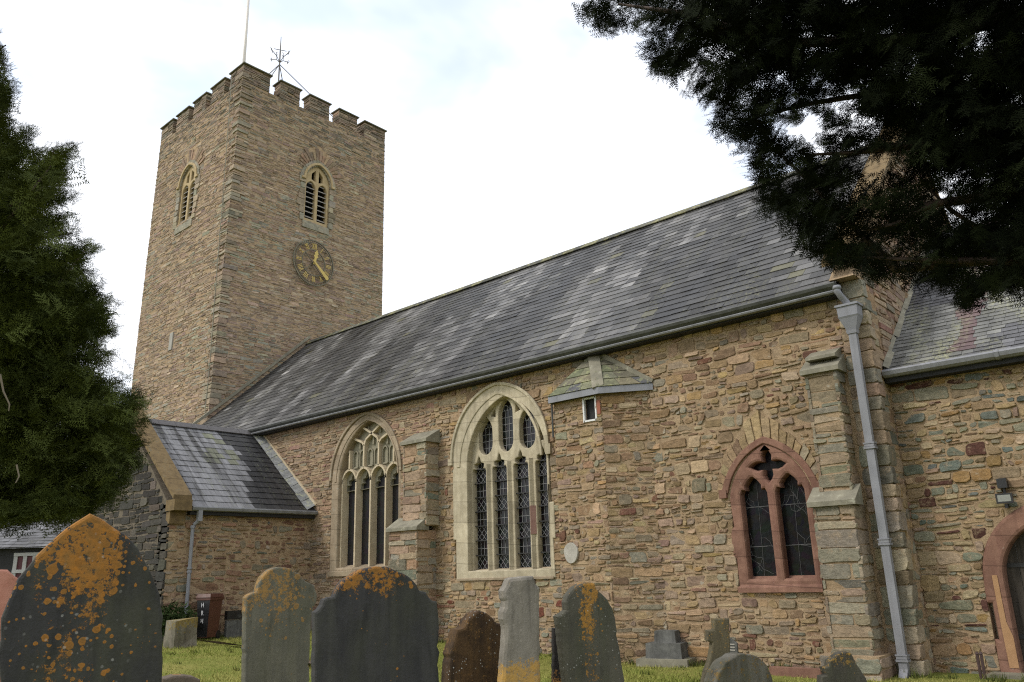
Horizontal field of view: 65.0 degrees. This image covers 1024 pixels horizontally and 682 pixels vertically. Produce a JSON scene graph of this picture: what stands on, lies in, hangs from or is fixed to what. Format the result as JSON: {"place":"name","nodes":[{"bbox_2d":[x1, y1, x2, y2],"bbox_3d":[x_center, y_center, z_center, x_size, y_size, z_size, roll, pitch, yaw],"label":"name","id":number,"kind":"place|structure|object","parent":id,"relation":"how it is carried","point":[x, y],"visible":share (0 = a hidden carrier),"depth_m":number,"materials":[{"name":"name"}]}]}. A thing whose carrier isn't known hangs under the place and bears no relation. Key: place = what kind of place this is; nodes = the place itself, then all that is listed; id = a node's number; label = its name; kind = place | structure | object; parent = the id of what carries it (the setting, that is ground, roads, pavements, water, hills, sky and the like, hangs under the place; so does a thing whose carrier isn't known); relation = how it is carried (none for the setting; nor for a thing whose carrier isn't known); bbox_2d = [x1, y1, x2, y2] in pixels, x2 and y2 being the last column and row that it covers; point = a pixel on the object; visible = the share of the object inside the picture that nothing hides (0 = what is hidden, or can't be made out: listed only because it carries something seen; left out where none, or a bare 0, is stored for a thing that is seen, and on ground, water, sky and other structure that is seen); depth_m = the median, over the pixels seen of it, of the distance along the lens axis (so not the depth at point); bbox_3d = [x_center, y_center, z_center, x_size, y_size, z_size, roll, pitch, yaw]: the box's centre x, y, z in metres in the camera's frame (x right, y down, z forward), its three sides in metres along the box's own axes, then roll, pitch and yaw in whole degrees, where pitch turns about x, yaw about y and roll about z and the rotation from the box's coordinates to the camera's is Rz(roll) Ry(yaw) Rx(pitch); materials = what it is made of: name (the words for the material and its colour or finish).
{"place":"outdoors","nodes":[
{"label":"outdoors","id":0,"kind":"place"},
{"bbox_2d":[198,640,310,663],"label":"path","id":1,"kind":"structure","parent":0,"point":[218,642],"depth_m":17.50,"materials":[{"name":"grey concrete"}]},
{"bbox_2d":[0,0,1018,393],"label":"sky","id":2,"kind":"structure","parent":0,"point":[516,136],"materials":[{"name":"white"}]},
{"bbox_2d":[162,629,1023,681],"bbox_3d":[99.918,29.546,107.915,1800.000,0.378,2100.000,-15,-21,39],"label":"ground","id":3,"kind":"structure","parent":0,"point":[962,676],"depth_m":13.76,"materials":[{"name":"green plant"}]},
{"bbox_2d":[0,570,17,627],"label":"headstone","id":4,"kind":"object","parent":3,"relation":"on","point":[8,579],"visible":0.22,"depth_m":5.33,"materials":[{"name":"pink stone"}]},
{"bbox_2d":[0,519,72,577],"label":"outbuilding","id":5,"kind":"structure","parent":3,"relation":"on","point":[17,557],"depth_m":30.10,"materials":[{"name":"stone"}]},
{"bbox_2d":[11,552,38,577],"bbox_3d":[-17.988,8.511,29.906,0.980,1.231,0.881,-15,-21,39],"label":"window","id":6,"kind":"structure","parent":5,"relation":"in","point":[21,561],"depth_m":29.97,"materials":[{"name":"grey paint"}]},
{"bbox_2d":[0,31,158,539],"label":"yew tree","id":7,"kind":"object","parent":3,"relation":"on","point":[69,421],"visible":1,"depth_m":7.79,"materials":[{"name":"green plant"}]},
{"bbox_2d":[0,514,162,681],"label":"headstone","id":8,"kind":"object","parent":3,"relation":"on","point":[83,604],"visible":1,"depth_m":2.80,"materials":[{"name":"grey stone"}]},
{"bbox_2d":[161,600,197,639],"bbox_3d":[-7.827,6.496,18.481,1.066,1.043,1.134,-15,-21,39],"label":"shrub","id":9,"kind":"object","parent":3,"relation":"on","point":[173,614],"visible":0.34,"depth_m":18.43,"materials":[{"name":"green plant"}]},
{"bbox_2d":[163,617,197,648],"bbox_3d":[-7.213,6.508,17.435,0.625,0.965,0.540,-15,-21,39],"label":"tomb","id":10,"kind":"object","parent":3,"relation":"on","point":[180,632],"visible":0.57,"depth_m":17.32,"materials":[{"name":"stone"}]},
{"bbox_2d":[162,674,199,681],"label":"headstone","id":11,"kind":"object","parent":3,"relation":"on","point":[178,678],"visible":0.92,"depth_m":4.86,"materials":[{"name":"beige stone"}]},
{"bbox_2d":[196,593,223,638],"bbox_3d":[-7.215,6.563,19.142,0.444,1.038,0.511,-8,-17,20],"label":"wheelie bin","id":12,"kind":"object","parent":3,"relation":"on","point":[209,606],"visible":1,"depth_m":19.01,"materials":[{"name":"brown plastic"}]},
{"bbox_2d":[224,610,241,638],"bbox_3d":[-6.706,6.935,19.635,0.134,0.670,0.650,-15,-21,39],"label":"stone tablet","id":13,"kind":"object","parent":3,"relation":"on","point":[232,628],"visible":0.66,"depth_m":19.50,"materials":[{"name":"grey stone"}]},
{"bbox_2d":[241,567,316,681],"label":"headstone","id":14,"kind":"object","parent":3,"relation":"on","point":[278,603],"visible":1,"depth_m":5.82,"materials":[{"name":"grey stone"}]},
{"bbox_2d":[311,566,438,681],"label":"headstone","id":15,"kind":"object","parent":3,"relation":"on","point":[375,624],"visible":1,"depth_m":4.29,"materials":[{"name":"grey stone"}]},
{"bbox_2d":[441,610,500,681],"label":"headstone","id":16,"kind":"object","parent":3,"relation":"on","point":[471,650],"visible":0.87,"depth_m":6.73,"materials":[{"name":"brown stone"}]},
{"bbox_2d":[497,576,539,681],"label":"headstone","id":17,"kind":"object","parent":3,"relation":"on","point":[518,619],"visible":1,"depth_m":6.22,"materials":[{"name":"grey stone"}]},
{"bbox_2d":[72,62,1023,680],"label":"church","id":18,"kind":"structure","parent":3,"relation":"on","point":[690,422],"depth_m":17.55,"materials":[{"name":"stone"}]},
{"bbox_2d":[204,78,231,413],"bbox_3d":[-11.727,-4.369,32.247,0.057,15.068,0.796,3,-17,-18],"label":"lightning conductor","id":19,"kind":"object","parent":18,"relation":"attached to","point":[218,248],"visible":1,"depth_m":31.94,"materials":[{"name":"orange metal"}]},
{"bbox_2d":[242,0,249,62],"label":"flagpole","id":20,"kind":"object","parent":18,"relation":"on","point":[245,34],"visible":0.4,"depth_m":38.09,"materials":[{"name":"white metal"}]},
{"bbox_2d":[269,40,332,116],"bbox_3d":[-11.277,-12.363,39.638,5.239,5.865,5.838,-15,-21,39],"label":"weathervane","id":21,"kind":"object","parent":18,"relation":"on","point":[279,65],"visible":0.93,"depth_m":39.73,"materials":[{"name":"metal"}]},
{"bbox_2d":[293,240,333,285],"bbox_3d":[-8.581,-3.365,34.665,0.310,2.060,2.060,-15,-21,39],"label":"tower clock","id":22,"kind":"object","parent":18,"relation":"attached to","point":[324,274],"visible":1,"depth_m":34.64,"materials":[{"name":"gold metal"}]},
{"bbox_2d":[326,412,401,576],"bbox_3d":[-3.789,3.979,21.194,3.160,4.240,0.418,-15,-21,39],"label":"window","id":23,"kind":"structure","parent":18,"relation":"in","point":[366,489],"depth_m":21.40,"materials":[{"name":"stone"}]},
{"bbox_2d":[448,382,556,580],"bbox_3d":[-0.215,3.090,18.090,3.130,4.380,0.390,-15,-21,39],"label":"window","id":24,"kind":"structure","parent":18,"relation":"in","point":[504,523],"depth_m":18.13,"materials":[{"name":"beige stone"}]},
{"bbox_2d":[718,436,822,592],"bbox_3d":[4.483,2.938,13.759,1.830,2.600,0.315,-15,-21,39],"label":"window","id":25,"kind":"structure","parent":18,"relation":"in","point":[774,542],"depth_m":13.74,"materials":[{"name":"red stone"}]},
{"bbox_2d":[995,478,1013,507],"bbox_3d":[7.317,2.262,11.944,0.220,0.430,0.156,-15,-21,39],"label":"floodlight","id":26,"kind":"object","parent":18,"relation":"attached to","point":[1003,497],"visible":1,"depth_m":11.91,"materials":[{"name":"black plastic"}]},
{"bbox_2d":[1007,533,1023,660],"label":"door","id":27,"kind":"structure","parent":18,"relation":"in","point":[1015,562],"depth_m":11.88,"materials":[{"name":"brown wood"}]},
{"bbox_2d":[551,628,560,681],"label":"headstone","id":28,"kind":"object","parent":3,"relation":"on","point":[555,675],"visible":0.41,"depth_m":6.99,"materials":[{"name":"grey stone"}]},
{"bbox_2d":[553,582,623,681],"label":"headstone","id":29,"kind":"object","parent":3,"relation":"on","point":[588,650],"visible":1,"depth_m":6.55,"materials":[{"name":"grey stone"}]},
{"bbox_2d":[636,629,696,667],"bbox_3d":[2.810,5.516,14.344,0.940,0.670,0.940,-11,-18,28],"label":"cross base","id":30,"kind":"object","parent":3,"relation":"on","point":[665,648],"visible":0.79,"depth_m":14.08,"materials":[{"name":"grey stone"}]},
{"bbox_2d":[700,618,729,681],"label":"headstone","id":31,"kind":"object","parent":3,"relation":"on","point":[717,636],"visible":0.73,"depth_m":11.53,"materials":[{"name":"grey stone"}]},
{"bbox_2d":[730,638,738,652],"bbox_3d":[3.623,5.214,13.191,0.220,0.630,0.048,-15,-21,39],"label":"memorial marker","id":32,"kind":"object","parent":3,"relation":"on","point":[733,645],"visible":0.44,"depth_m":13.20,"materials":[{"name":"grey stone"}]},
{"bbox_2d":[704,652,772,681],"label":"headstone","id":33,"kind":"object","parent":3,"relation":"on","point":[733,667],"visible":1,"depth_m":6.89,"materials":[{"name":"grey stone"}]},
{"bbox_2d":[769,666,821,678],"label":"kerb","id":34,"kind":"structure","parent":3,"relation":"on","point":[802,672],"depth_m":12.13,"materials":[{"name":"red stone"}]},
{"bbox_2d":[571,0,1023,315],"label":"yew tree","id":35,"kind":"object","parent":3,"relation":"on","point":[975,138],"visible":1,"depth_m":5.04,"materials":[{"name":"green plant"}]},
{"bbox_2d":[817,651,866,681],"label":"headstone","id":36,"kind":"object","parent":3,"relation":"on","point":[839,666],"visible":1,"depth_m":8.27,"materials":[{"name":"grey stone"}]},
{"bbox_2d":[975,652,982,678],"bbox_3d":[6.575,4.622,11.293,0.052,0.479,0.060,-15,-21,39],"label":"iron post","id":37,"kind":"object","parent":3,"relation":"on","point":[978,665],"visible":1,"depth_m":11.30,"materials":[{"name":"brown metal"}]},
{"bbox_2d":[979,651,986,678],"bbox_3d":[6.612,4.610,11.262,0.052,0.481,0.060,-15,-21,39],"label":"iron post","id":38,"kind":"object","parent":3,"relation":"on","point":[982,662],"visible":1,"depth_m":11.27,"materials":[{"name":"brown metal"}]}
]}

